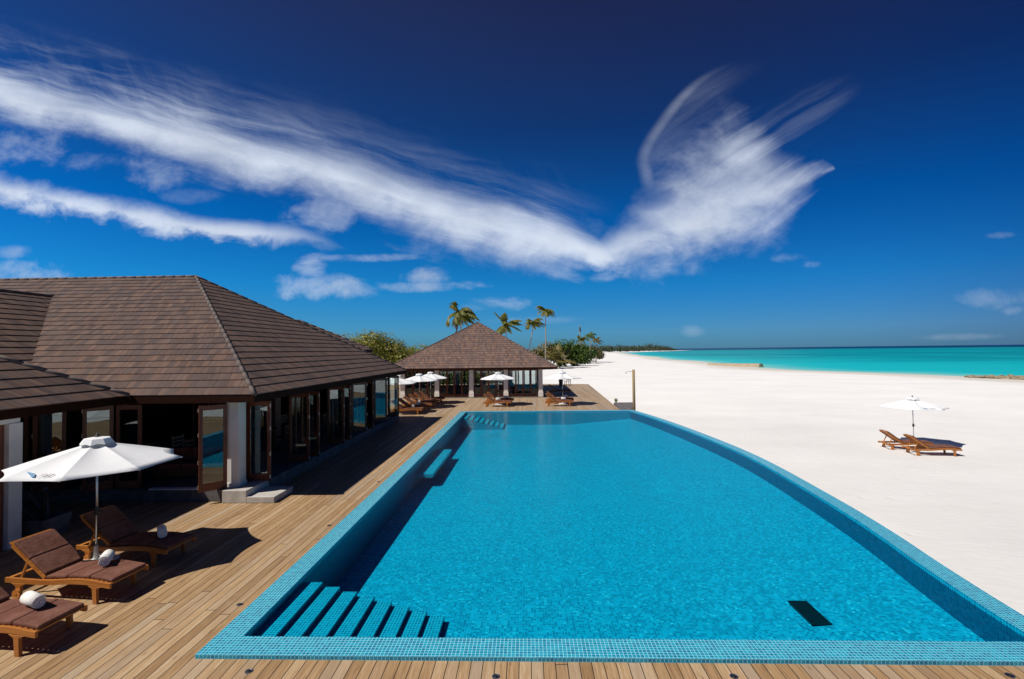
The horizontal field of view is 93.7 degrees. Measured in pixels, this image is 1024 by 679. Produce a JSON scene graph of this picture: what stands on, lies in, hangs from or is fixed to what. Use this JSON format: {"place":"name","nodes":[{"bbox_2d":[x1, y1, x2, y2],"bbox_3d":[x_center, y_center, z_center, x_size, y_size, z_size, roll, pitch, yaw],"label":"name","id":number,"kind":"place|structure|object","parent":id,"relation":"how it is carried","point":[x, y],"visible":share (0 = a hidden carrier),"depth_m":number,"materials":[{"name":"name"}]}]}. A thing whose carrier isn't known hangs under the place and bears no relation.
{"place":"outdoors","nodes":[
{"label":"outdoors","id":0,"kind":"place"},
{"bbox_2d":[22,511,71,537],"bbox_3d":[-10.050,3.995,10.289,0.658,0.417,0.658,-1,-1,2],"label":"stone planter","id":1,"kind":"object","parent":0,"point":[58,522],"visible":0.61,"depth_m":10.19,"materials":[{"name":"black stone"}]},
{"bbox_2d":[38,490,48,520],"bbox_3d":[-9.980,3.602,10.218,0.100,0.800,0.100,13,3,2],"label":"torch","id":2,"kind":"object","parent":1,"relation":"in","point":[45,495],"visible":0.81,"depth_m":10.18,"materials":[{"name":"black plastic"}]},
{"bbox_2d":[42,487,49,517],"bbox_3d":[-10.132,3.607,10.442,0.100,0.800,0.100,-13,-8,2],"label":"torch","id":3,"kind":"object","parent":1,"relation":"in","point":[47,507],"visible":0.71,"depth_m":10.44,"materials":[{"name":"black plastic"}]},
{"bbox_2d":[0,275,406,502],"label":"restaurant building","id":4,"kind":"structure","parent":0,"point":[166,352],"depth_m":15.81,"materials":[{"name":"brown tile"}]},
{"bbox_2d":[22,417,28,488],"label":"folding door","id":5,"kind":"structure","parent":4,"relation":"in","point":[26,419],"depth_m":12.81,"materials":[{"name":"brown wood"}]},
{"bbox_2d":[31,412,65,492],"bbox_3d":[-12.168,2.865,12.619,0.658,2.200,0.060,0,-2,-40],"label":"folding door","id":6,"kind":"structure","parent":4,"relation":"in","point":[35,487],"depth_m":12.51,"materials":[{"name":"brown wood"}]},
{"bbox_2d":[81,405,113,492],"bbox_3d":[-10.869,2.849,12.593,0.638,2.200,0.060,0,-2,-38],"label":"folding door","id":7,"kind":"structure","parent":4,"relation":"in","point":[85,487],"depth_m":12.59,"materials":[{"name":"brown wood"}]},
{"bbox_2d":[115,405,141,488],"bbox_3d":[-10.183,2.844,12.752,0.638,2.200,0.060,-1,-1,-6],"label":"folding door","id":8,"kind":"structure","parent":4,"relation":"in","point":[128,417],"depth_m":12.75,"materials":[{"name":"brown wood"}]},
{"bbox_2d":[170,434,183,448],"bbox_3d":[-10.995,3.553,15.534,0.450,0.930,0.460,-1,-1,11],"label":"dining chair","id":9,"kind":"object","parent":4,"relation":"on","point":[175,441],"visible":0.34,"depth_m":15.48,"materials":[{"name":"brown wood"}]},
{"bbox_2d":[153,446,222,479],"bbox_3d":[-9.119,3.572,13.982,2.060,0.780,0.740,-1,-1,-6],"label":"sofa","id":10,"kind":"object","parent":4,"relation":"on","point":[186,464],"visible":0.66,"depth_m":13.69,"materials":[{"name":"brown wood"}]},
{"bbox_2d":[184,437,194,446],"bbox_3d":[-9.766,3.522,14.844,0.450,0.930,0.460,-1,-1,-1],"label":"dining chair","id":11,"kind":"object","parent":4,"relation":"on","point":[189,444],"visible":0.22,"depth_m":14.87,"materials":[{"name":"brown wood"}]},
{"bbox_2d":[197,404,226,492],"bbox_3d":[-7.782,2.809,12.480,0.060,2.200,0.658,-2,-2,45],"label":"folding door","id":12,"kind":"structure","parent":4,"relation":"in","point":[201,487],"depth_m":12.41,"materials":[{"name":"brown wood"}]},
{"bbox_2d":[203,441,222,445],"bbox_3d":[-9.091,3.604,14.821,0.920,0.750,0.920,-1,-1,2],"label":"dining table","id":13,"kind":"object","parent":4,"relation":"on","point":[215,444],"visible":0.23,"depth_m":14.77,"materials":[{"name":"brown wood"}]},
{"bbox_2d":[193,397,280,445],"bbox_3d":[-10.584,2.957,18.486,3.200,2.250,0.400,-1,-1,2],"label":"bar shelf","id":14,"kind":"object","parent":4,"relation":"on","point":[212,430],"visible":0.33,"depth_m":18.60,"materials":[{"name":"brown wood"}]},
{"bbox_2d":[247,401,270,480],"bbox_3d":[-7.020,2.820,13.333,0.658,2.200,0.060,-1,-1,-1],"label":"folding door","id":15,"kind":"structure","parent":4,"relation":"in","point":[250,476],"depth_m":13.32,"materials":[{"name":"brown wood"}]},
{"bbox_2d":[251,427,277,450],"bbox_3d":[-9.101,3.668,17.622,0.920,0.750,0.920,-1,-1,2],"label":"dining table","id":16,"kind":"object","parent":4,"relation":"on","point":[264,430],"visible":0.83,"depth_m":17.57,"materials":[{"name":"brown wood"}]},
{"bbox_2d":[281,413,288,434],"bbox_3d":[-9.584,3.650,20.539,0.450,0.930,0.460,-1,-1,10],"label":"dining chair","id":17,"kind":"object","parent":4,"relation":"on","point":[284,421],"visible":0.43,"depth_m":20.55,"materials":[{"name":"brown wood"}]},
{"bbox_2d":[289,393,309,461],"bbox_3d":[-6.930,2.872,15.666,0.678,2.200,0.060,-1,-1,-2],"label":"folding door","id":18,"kind":"structure","parent":4,"relation":"in","point":[292,458],"depth_m":15.65,"materials":[{"name":"brown wood"}]},
{"bbox_2d":[300,392,319,455],"bbox_3d":[-6.909,2.888,16.411,0.678,2.200,0.060,-1,-1,-3],"label":"folding door","id":19,"kind":"structure","parent":4,"relation":"in","point":[302,452],"depth_m":16.40,"materials":[{"name":"brown wood"}]},
{"bbox_2d":[327,387,344,443],"bbox_3d":[-6.848,2.940,18.695,0.658,2.200,0.060,-1,-1,-4],"label":"folding door","id":20,"kind":"structure","parent":4,"relation":"in","point":[329,440],"depth_m":18.68,"materials":[{"name":"brown wood"}]},
{"bbox_2d":[335,385,350,439],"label":"folding door","id":21,"kind":"structure","parent":4,"relation":"in","point":[347,437],"depth_m":19.42,"materials":[{"name":"brown wood"}]},
{"bbox_2d":[351,382,367,431],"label":"folding door","id":22,"kind":"structure","parent":4,"relation":"in","point":[354,429],"depth_m":21.32,"materials":[{"name":"brown wood"}]},
{"bbox_2d":[360,381,373,427],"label":"folding door","id":23,"kind":"structure","parent":4,"relation":"in","point":[372,382],"depth_m":22.29,"materials":[{"name":"brown wood"}]},
{"bbox_2d":[374,378,387,421],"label":"folding door","id":24,"kind":"structure","parent":4,"relation":"in","point":[385,418],"depth_m":24.46,"materials":[{"name":"brown wood"}]},
{"bbox_2d":[377,377,389,419],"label":"folding door","id":25,"kind":"structure","parent":4,"relation":"in","point":[388,378],"depth_m":24.90,"materials":[{"name":"brown wood"}]},
{"bbox_2d":[387,376,398,414],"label":"folding door","id":26,"kind":"structure","parent":4,"relation":"in","point":[397,412],"depth_m":26.81,"materials":[{"name":"brown wood"}]},
{"bbox_2d":[0,0,1023,349],"label":"sky","id":27,"kind":"structure","parent":0,"point":[679,174],"materials":[{"name":"blue"}]},
{"bbox_2d":[603,350,689,352],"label":"shore","id":28,"kind":"structure","parent":0,"point":[640,351],"depth_m":908.64,"materials":[{"name":"white sand"}]},
{"bbox_2d":[589,342,676,351],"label":"treeline","id":29,"kind":"object","parent":28,"relation":"on","point":[608,348],"visible":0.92,"depth_m":948.63,"materials":[{"name":"green plant"}]},
{"bbox_2d":[386,352,1023,614],"bbox_3d":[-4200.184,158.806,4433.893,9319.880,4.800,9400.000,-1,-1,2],"label":"beach","id":30,"kind":"structure","parent":0,"point":[961,513],"depth_m":26.03,"materials":[{"name":"white sand"}]},
{"bbox_2d":[345,329,418,362],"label":"broadleaf tree","id":31,"kind":"object","parent":30,"relation":"on","point":[391,352],"visible":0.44,"depth_m":65.03,"materials":[{"name":"green plant"}]},
{"bbox_2d":[399,342,439,375],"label":"broadleaf tree","id":32,"kind":"object","parent":30,"relation":"on","point":[416,348],"visible":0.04,"depth_m":70.28,"materials":[{"name":"green plant"}]},
{"bbox_2d":[433,370,479,383],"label":"broadleaf tree","id":33,"kind":"object","parent":30,"relation":"on","point":[451,376],"visible":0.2,"depth_m":59.17,"materials":[{"name":"green plant"}]},
{"bbox_2d":[445,301,479,332],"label":"palm tree","id":34,"kind":"object","parent":30,"relation":"on","point":[465,314],"visible":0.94,"depth_m":109.30,"materials":[{"name":"green plant"}]},
{"bbox_2d":[459,371,501,383],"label":"broadleaf tree","id":35,"kind":"object","parent":30,"relation":"on","point":[493,381],"visible":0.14,"depth_m":61.08,"materials":[{"name":"green plant"}]},
{"bbox_2d":[494,312,521,336],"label":"palm tree","id":36,"kind":"object","parent":30,"relation":"on","point":[504,328],"visible":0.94,"depth_m":117.35,"materials":[{"name":"green plant"}]},
{"bbox_2d":[0,384,1023,678],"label":"wooden deck","id":37,"kind":"structure","parent":30,"relation":"on","point":[174,612],"depth_m":7.64,"materials":[{"name":"brown wood"}]},
{"bbox_2d":[0,586,87,656],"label":"sun lounger","id":38,"kind":"object","parent":37,"relation":"on","point":[19,620],"visible":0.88,"depth_m":6.41,"materials":[{"name":"brown wood"}]},
{"bbox_2d":[20,590,45,608],"bbox_3d":[-6.559,3.562,6.573,0.330,0.160,0.154,-1,-1,24],"label":"rolled towel","id":39,"kind":"object","parent":38,"relation":"on","point":[33,599],"visible":1,"depth_m":6.52,"materials":[{"name":"white fabric"}]},
{"bbox_2d":[0,355,129,550],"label":"side wing building","id":40,"kind":"structure","parent":37,"relation":"on","point":[27,389],"depth_m":10.20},
{"bbox_2d":[5,529,148,604],"bbox_3d":[-7.107,3.682,7.870,1.962,0.867,0.744,-1,-1,9],"label":"sun lounger","id":41,"kind":"object","parent":37,"relation":"on","point":[51,556],"visible":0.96,"depth_m":7.74,"materials":[{"name":"brown wood"}]},
{"bbox_2d":[98,549,114,566],"bbox_3d":[-6.675,3.593,7.909,0.154,0.160,0.330,0,-1,-28],"label":"rolled towel","id":42,"kind":"object","parent":41,"relation":"on","point":[105,557],"visible":1,"depth_m":7.79,"materials":[{"name":"white fabric"}]},
{"bbox_2d":[0,433,182,559],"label":"beach umbrella","id":43,"kind":"object","parent":37,"relation":"on","point":[96,455],"visible":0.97,"depth_m":8.49,"materials":[{"name":"white fabric"}]},
{"bbox_2d":[76,505,195,567],"bbox_3d":[-7.127,3.712,9.131,1.962,0.867,0.744,-1,-1,10],"label":"sun lounger","id":44,"kind":"object","parent":37,"relation":"on","point":[118,530],"visible":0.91,"depth_m":9.00,"materials":[{"name":"brown wood"}]},
{"bbox_2d":[157,524,166,537],"bbox_3d":[-6.610,3.619,9.067,0.154,0.160,0.330,0,-2,-38],"label":"rolled towel","id":45,"kind":"object","parent":44,"relation":"on","point":[161,530],"visible":1,"depth_m":8.96,"materials":[{"name":"white fabric"}]},
{"bbox_2d":[245,668,252,673],"bbox_3d":[-3.187,4.016,5.816,0.094,0.012,0.094,-1,-1,2],"label":"deck light","id":46,"kind":"object","parent":37,"relation":"on","point":[248,671],"visible":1,"depth_m":5.80,"materials":[{"name":"silver metal"}]},
{"bbox_2d":[390,378,416,412],"bbox_3d":[-7.349,3.424,30.381,2.513,2.412,2.513,-1,-1,-2],"label":"beach umbrella","id":47,"kind":"object","parent":37,"relation":"on","point":[403,381],"visible":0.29,"depth_m":29.92,"materials":[{"name":"white fabric"}]},
{"bbox_2d":[390,400,423,414],"bbox_3d":[-6.464,4.171,29.585,1.962,0.867,0.744,-1,-1,0],"label":"sun lounger","id":48,"kind":"object","parent":37,"relation":"on","point":[402,408],"visible":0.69,"depth_m":29.29,"materials":[{"name":"brown wood"}]},
{"bbox_2d":[399,398,428,411],"bbox_3d":[-6.391,4.200,30.933,1.962,0.867,0.744,-1,-1,-1],"label":"sun lounger","id":49,"kind":"object","parent":37,"relation":"on","point":[402,401],"visible":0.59,"depth_m":30.66,"materials":[{"name":"brown wood"}]},
{"bbox_2d":[402,396,432,408],"bbox_3d":[-6.327,4.231,32.282,1.962,0.867,0.744,-1,-1,0],"label":"sun lounger","id":50,"kind":"object","parent":37,"relation":"on","point":[408,399],"visible":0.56,"depth_m":32.00,"materials":[{"name":"brown wood"}]},
{"bbox_2d":[406,373,437,399],"bbox_3d":[-6.365,3.472,33.000,2.513,2.412,2.513,-1,-1,8],"label":"beach umbrella","id":51,"kind":"object","parent":37,"relation":"on","point":[419,377],"visible":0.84,"depth_m":32.59,"materials":[{"name":"white fabric"}]},
{"bbox_2d":[408,394,436,406],"bbox_3d":[-6.244,4.260,33.629,1.962,0.867,0.744,-1,-1,-2],"label":"sun lounger","id":52,"kind":"object","parent":37,"relation":"on","point":[417,399],"visible":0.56,"depth_m":33.36,"materials":[{"name":"brown wood"}]},
{"bbox_2d":[414,392,441,404],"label":"sun lounger","id":53,"kind":"object","parent":37,"relation":"on","point":[423,398],"visible":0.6,"depth_m":34.66,"materials":[{"name":"brown wood"}]},
{"bbox_2d":[420,391,444,402],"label":"sun lounger","id":54,"kind":"object","parent":37,"relation":"on","point":[424,395],"visible":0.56,"depth_m":35.95,"materials":[{"name":"brown wood"}]},
{"bbox_2d":[422,371,446,398],"bbox_3d":[-6.032,3.527,35.590,2.513,2.412,2.513,-1,-1,-5],"label":"beach umbrella","id":55,"kind":"object","parent":37,"relation":"on","point":[430,374],"visible":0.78,"depth_m":35.32,"materials":[{"name":"white fabric"}]},
{"bbox_2d":[394,322,557,398],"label":"pool pavilion","id":56,"kind":"structure","parent":37,"relation":"on","point":[473,349],"depth_m":40.16,"materials":[{"name":"brown tile"}]},
{"bbox_2d":[406,372,429,394],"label":"door panel","id":57,"kind":"structure","parent":56,"relation":"in","point":[408,374],"depth_m":42.21,"materials":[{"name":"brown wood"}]},
{"bbox_2d":[405,371,434,397],"bbox_3d":[-7.593,3.667,39.670,2.432,2.238,0.050,-1,-1,2],"label":"door panel","id":58,"kind":"structure","parent":56,"relation":"in","point":[427,387],"depth_m":39.65,"materials":[{"name":"brown wood"}]},
{"bbox_2d":[432,371,452,386],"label":"door panel","id":59,"kind":"structure","parent":56,"relation":"in","point":[443,385],"depth_m":50.60,"materials":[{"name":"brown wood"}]},
{"bbox_2d":[440,370,468,396],"bbox_3d":[-4.754,3.631,39.580,2.432,2.238,0.050,-1,-1,2],"label":"door panel","id":60,"kind":"structure","parent":56,"relation":"in","point":[451,395],"depth_m":39.56,"materials":[{"name":"brown wood"}]},
{"bbox_2d":[459,371,479,386],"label":"door panel","id":61,"kind":"structure","parent":56,"relation":"in","point":[464,385],"depth_m":50.52,"materials":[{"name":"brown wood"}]},
{"bbox_2d":[474,370,503,396],"bbox_3d":[-1.916,3.595,39.491,2.432,2.238,0.050,-1,-1,2],"label":"door panel","id":62,"kind":"structure","parent":56,"relation":"in","point":[475,395],"depth_m":39.47,"materials":[{"name":"brown wood"}]},
{"bbox_2d":[486,370,503,386],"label":"door panel","id":63,"kind":"structure","parent":56,"relation":"in","point":[503,370],"depth_m":50.43,"materials":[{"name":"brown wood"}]},
{"bbox_2d":[508,369,537,396],"bbox_3d":[0.923,3.559,39.401,2.432,2.238,0.050,-1,-1,2],"label":"door panel","id":64,"kind":"structure","parent":56,"relation":"in","point":[510,395],"depth_m":39.37,"materials":[{"name":"brown wood"}]},
{"bbox_2d":[512,369,535,386],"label":"door panel","id":65,"kind":"structure","parent":56,"relation":"in","point":[530,369],"depth_m":50.35,"materials":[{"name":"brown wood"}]},
{"bbox_2d":[492,673,499,678],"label":"deck light","id":66,"kind":"object","parent":37,"relation":"on","point":[496,676],"visible":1,"depth_m":5.66,"materials":[{"name":"black plastic"}]},
{"bbox_2d":[480,372,514,404],"bbox_3d":[-0.980,3.431,34.030,2.513,2.412,2.513,-1,-1,-1],"label":"beach umbrella","id":67,"kind":"object","parent":37,"relation":"on","point":[497,376],"visible":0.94,"depth_m":33.54,"materials":[{"name":"white fabric"}]},
{"bbox_2d":[483,394,511,406],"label":"sun lounger","id":68,"kind":"object","parent":37,"relation":"on","point":[487,402],"visible":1,"depth_m":32.91,"materials":[{"name":"brown wood"}]},
{"bbox_2d":[487,392,513,403],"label":"sun lounger","id":69,"kind":"object","parent":37,"relation":"on","point":[493,396],"visible":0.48,"depth_m":34.47,"materials":[{"name":"brown wood"}]},
{"bbox_2d":[545,393,573,405],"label":"sun lounger","id":70,"kind":"object","parent":37,"relation":"on","point":[569,401],"visible":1,"depth_m":32.75,"materials":[{"name":"brown wood"}]},
{"bbox_2d":[548,384,570,393],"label":"sun lounger","id":71,"kind":"object","parent":37,"relation":"on","point":[560,390],"visible":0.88,"depth_m":41.35,"materials":[{"name":"brown wood"}]},
{"bbox_2d":[545,370,579,404],"bbox_3d":[3.567,3.373,33.886,2.513,2.412,2.513,0,-1,-8],"label":"beach umbrella","id":72,"kind":"object","parent":37,"relation":"on","point":[562,374],"visible":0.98,"depth_m":33.54,"materials":[{"name":"white fabric"}]},
{"bbox_2d":[730,673,737,678],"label":"deck light","id":73,"kind":"object","parent":37,"relation":"on","point":[733,676],"visible":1,"depth_m":5.61,"materials":[{"name":"black plastic"}]},
{"bbox_2d":[1004,672,1015,677],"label":"deck light","id":74,"kind":"object","parent":37,"relation":"on","point":[1010,675],"visible":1,"depth_m":5.57,"materials":[{"name":"black plastic"}]},
{"bbox_2d":[524,318,545,349],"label":"palm tree","id":75,"kind":"object","parent":30,"relation":"on","point":[535,323],"visible":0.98,"depth_m":119.45,"materials":[{"name":"green plant"}]},
{"bbox_2d":[536,306,554,358],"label":"palm tree","id":76,"kind":"object","parent":30,"relation":"on","point":[547,312],"visible":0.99,"depth_m":125.37,"materials":[{"name":"green plant"}]},
{"bbox_2d":[530,341,564,361],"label":"beach shrub","id":77,"kind":"object","parent":30,"relation":"on","point":[540,351],"visible":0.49,"depth_m":136.66,"materials":[{"name":"green plant"}]},
{"bbox_2d":[543,344,575,367],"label":"young palm","id":78,"kind":"object","parent":30,"relation":"on","point":[556,354],"visible":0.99,"depth_m":127.00,"materials":[{"name":"green plant"}]},
{"bbox_2d":[547,339,575,365],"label":"beach shrub","id":79,"kind":"object","parent":30,"relation":"on","point":[565,347],"visible":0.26,"depth_m":138.36,"materials":[{"name":"green plant"}]},
{"bbox_2d":[566,339,592,365],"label":"beach shrub","id":80,"kind":"object","parent":30,"relation":"on","point":[581,355],"visible":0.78,"depth_m":139.62,"materials":[{"name":"green plant"}]},
{"bbox_2d":[576,336,587,343],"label":"palm tree","id":81,"kind":"object","parent":30,"relation":"on","point":[581,339],"visible":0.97,"depth_m":157.01,"materials":[{"name":"green plant"}]},
{"bbox_2d":[585,332,596,362],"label":"palm tree","id":82,"kind":"object","parent":30,"relation":"on","point":[590,334],"visible":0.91,"depth_m":169.16,"materials":[{"name":"green plant"}]},
{"bbox_2d":[584,343,598,358],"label":"beach shrub","id":83,"kind":"object","parent":30,"relation":"on","point":[594,353],"visible":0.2,"depth_m":170.05,"materials":[{"name":"green plant"}]},
{"bbox_2d":[590,337,601,361],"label":"palm tree","id":84,"kind":"object","parent":30,"relation":"on","point":[594,340],"visible":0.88,"depth_m":178.85,"materials":[{"name":"green plant"}]},
{"bbox_2d":[592,347,604,361],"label":"beach shrub","id":85,"kind":"object","parent":30,"relation":"on","point":[600,355],"visible":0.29,"depth_m":184.01,"materials":[{"name":"green plant"}]},
{"bbox_2d":[195,410,1023,665],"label":"swimming pool","id":86,"kind":"structure","parent":30,"relation":"on","point":[455,581],"depth_m":9.66,"materials":[{"name":"liquid"}]},
{"bbox_2d":[614,402,632,409],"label":"stone plinth","id":87,"kind":"structure","parent":30,"relation":"on","point":[624,405],"depth_m":33.29,"materials":[{"name":"grey stone"}]},
{"bbox_2d":[627,370,635,409],"bbox_3d":[7.517,3.686,30.451,0.625,3.540,0.190,-1,-1,2],"label":"shower post","id":88,"kind":"object","parent":30,"relation":"on","point":[633,387],"visible":0.84,"depth_m":30.39,"materials":[{"name":"beige wood"}]},
{"bbox_2d":[707,363,763,366],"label":"groyne","id":89,"kind":"object","parent":30,"relation":"on","point":[742,365],"visible":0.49,"depth_m":136.94,"materials":[{"name":"beige stone"}]},
{"bbox_2d":[878,429,932,449],"bbox_3d":[18.329,4.679,22.377,1.962,0.867,0.744,-1,-1,10],"label":"sun lounger","id":90,"kind":"object","parent":30,"relation":"on","point":[895,439],"visible":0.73,"depth_m":22.23,"materials":[{"name":"brown wood"}]},
{"bbox_2d":[879,395,949,445],"bbox_3d":[19.395,3.909,23.211,2.513,2.412,2.513,-1,-1,7],"label":"beach umbrella","id":91,"kind":"object","parent":30,"relation":"on","point":[912,403],"visible":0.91,"depth_m":22.83,"materials":[{"name":"white fabric"}]},
{"bbox_2d":[902,434,961,456],"bbox_3d":[18.491,4.649,21.171,1.962,0.867,0.744,-1,-1,10],"label":"sun lounger","id":92,"kind":"object","parent":30,"relation":"on","point":[931,447],"visible":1,"depth_m":20.99,"materials":[{"name":"brown wood"}]},
{"bbox_2d":[530,345,1023,376],"bbox_3d":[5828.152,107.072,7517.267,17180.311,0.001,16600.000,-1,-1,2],"label":"sea","id":93,"kind":"structure","parent":0,"point":[963,360],"depth_m":216.69,"materials":[{"name":"liquid"}]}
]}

